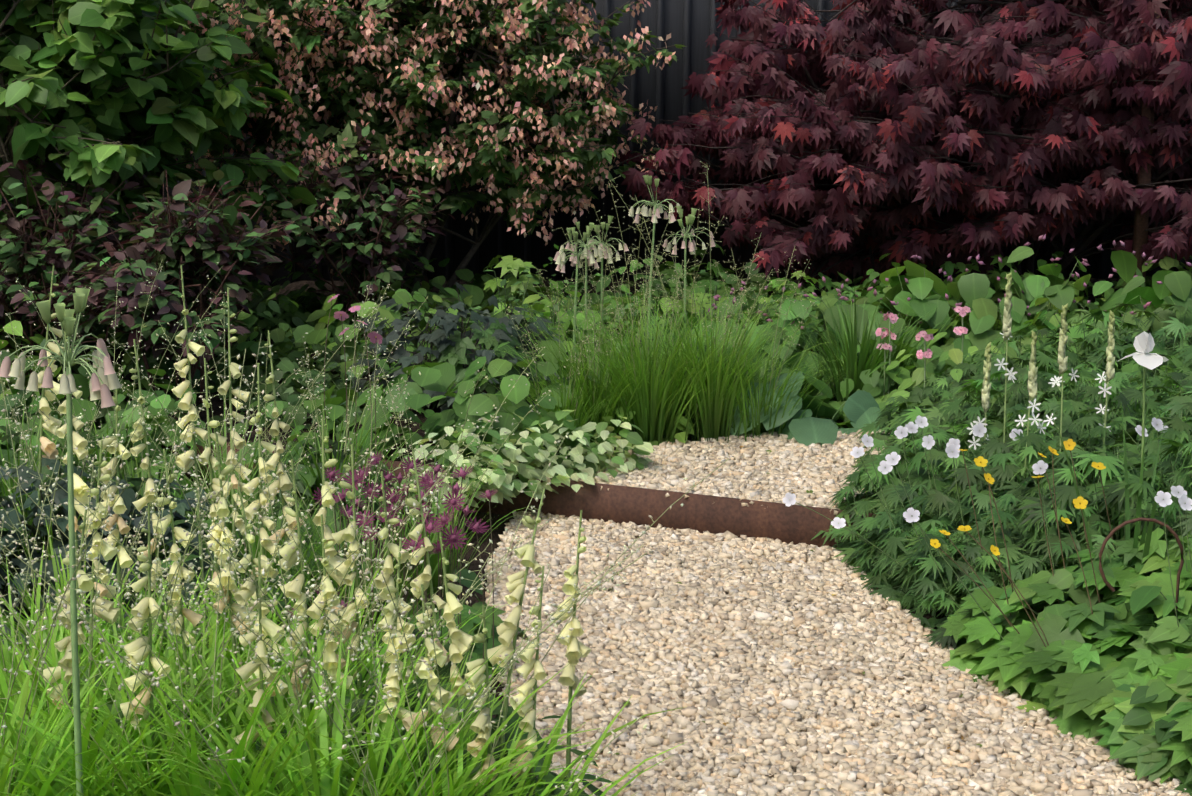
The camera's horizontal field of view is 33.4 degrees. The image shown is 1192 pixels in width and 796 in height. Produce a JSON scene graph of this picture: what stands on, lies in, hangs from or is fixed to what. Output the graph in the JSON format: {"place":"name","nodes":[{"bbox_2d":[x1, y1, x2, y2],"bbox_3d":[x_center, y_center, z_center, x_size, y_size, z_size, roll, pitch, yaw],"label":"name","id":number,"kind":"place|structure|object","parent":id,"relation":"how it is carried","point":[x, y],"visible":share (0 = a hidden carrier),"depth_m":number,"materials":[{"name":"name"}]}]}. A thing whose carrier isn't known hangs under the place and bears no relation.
{"place":"outdoors","nodes":[
{"label":"outdoors","id":0,"kind":"place"},
{"bbox_2d":[30,170,314,402],"bbox_3d":[-1.483,-0.334,6.982,0.950,0.957,1.391,0,11,-1],"label":"purple shrub","id":1,"kind":"object","parent":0,"point":[159,305],"depth_m":6.82,"materials":[{"name":"plant"}]},
{"bbox_2d":[176,477,951,735],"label":"soil","id":2,"kind":"structure","parent":0,"point":[474,564],"depth_m":5.59,"materials":[{"name":"brown soil"}]},
{"bbox_2d":[0,145,160,389],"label":"purple shrub","id":3,"kind":"object","parent":2,"relation":"on","point":[66,259],"depth_m":7.02,"materials":[{"name":"plant"}]},
{"bbox_2d":[0,0,317,358],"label":"green shrub","id":4,"kind":"object","parent":2,"relation":"on","point":[140,107],"depth_m":7.39,"materials":[{"name":"green plant"}]},
{"bbox_2d":[217,122,454,337],"bbox_3d":[-1.079,-0.649,8.362,0.983,1.031,1.297,0,11,-1],"label":"purple shrub","id":5,"kind":"object","parent":2,"relation":"on","point":[395,253],"depth_m":8.13,"materials":[{"name":"plant"}]},
{"bbox_2d":[0,378,685,795],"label":"ornamental grass","id":6,"kind":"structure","parent":2,"relation":"on","point":[50,746],"depth_m":3.36,"materials":[{"name":"green plant"}]},
{"bbox_2d":[0,259,728,795],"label":"bed","id":7,"kind":"object","parent":2,"relation":"on","point":[460,644],"depth_m":3.59,"materials":[{"name":"plant"}]},
{"bbox_2d":[146,0,686,315],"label":"shrub","id":8,"kind":"object","parent":2,"relation":"on","point":[463,203],"depth_m":8.43,"materials":[{"name":"plant"}]},
{"bbox_2d":[160,0,675,276],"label":"amur maple seeds","id":9,"kind":"object","parent":8,"relation":"attached to","point":[409,69],"visible":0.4,"depth_m":8.28,"materials":[{"name":"pink plant"}]},
{"bbox_2d":[61,429,875,548],"bbox_3d":[-0.739,0.270,6.170,4.896,0.178,0.006,5,12,24],"label":"step riser","id":10,"kind":"object","parent":2,"relation":"on","point":[782,522],"visible":0.14,"depth_m":5.73,"materials":[{"name":"brown metal"}]},
{"bbox_2d":[1,0,1191,298],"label":"fence","id":11,"kind":"object","parent":2,"relation":"on","point":[691,24],"visible":0.02,"depth_m":10.19,"materials":[{"name":"paint"}]},
{"bbox_2d":[0,161,1191,514],"bbox_3d":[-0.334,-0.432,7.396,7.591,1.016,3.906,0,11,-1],"label":"bed","id":12,"kind":"object","parent":0,"point":[288,322],"depth_m":7.03,"materials":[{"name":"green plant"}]},
{"bbox_2d":[617,0,1191,301],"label":"maple","id":13,"kind":"object","parent":12,"relation":"on","point":[1063,158],"depth_m":8.50,"materials":[{"name":"red plant"}]},
{"bbox_2d":[782,272,1191,795],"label":"bed","id":14,"kind":"object","parent":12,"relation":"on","point":[1075,677],"depth_m":4.85,"materials":[{"name":"green plant"}]},
{"bbox_2d":[1044,397,1191,574],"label":"grass blades","id":15,"kind":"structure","parent":14,"relation":"on","point":[1147,541],"depth_m":4.58,"materials":[{"name":"green plant"}]},
{"bbox_2d":[1099,517,1183,615],"bbox_3d":[1.179,0.465,4.316,0.187,0.424,0.008,0,11,-1],"label":"metal hoop","id":16,"kind":"object","parent":14,"relation":"on","point":[1106,539],"visible":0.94,"depth_m":4.29,"materials":[{"name":"metal"}]},
{"bbox_2d":[1132,12,1159,286],"bbox_3d":[2.354,-0.930,8.543,0.050,1.500,0.050,0,11,-1],"label":"trunk","id":17,"kind":"object","parent":12,"relation":"on","point":[1140,234],"visible":0.25,"depth_m":8.55,"materials":[{"name":"brown wood"}]},
{"label":"path","id":18,"kind":"object","parent":12,"relation":"on","visible":0},
{"bbox_2d":[546,429,893,514],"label":"gravel","id":19,"kind":"structure","parent":18,"relation":"on","point":[799,469],"depth_m":6.00,"materials":[{"name":"beige gravel"}]},
{"bbox_2d":[457,270,961,452],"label":"ornamental grass","id":20,"kind":"object","parent":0,"point":[712,390],"depth_m":6.41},
{"bbox_2d":[484,511,1189,795],"bbox_3d":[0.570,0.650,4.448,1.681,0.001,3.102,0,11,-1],"label":"path","id":21,"kind":"structure","parent":0,"point":[694,720],"depth_m":4.20,"materials":[{"name":"beige gravel"}]},
{"bbox_2d":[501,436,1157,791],"bbox_3d":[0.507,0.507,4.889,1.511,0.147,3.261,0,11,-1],"label":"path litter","id":22,"kind":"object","parent":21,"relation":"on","point":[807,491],"visible":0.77,"depth_m":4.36,"materials":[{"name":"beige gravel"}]}
]}

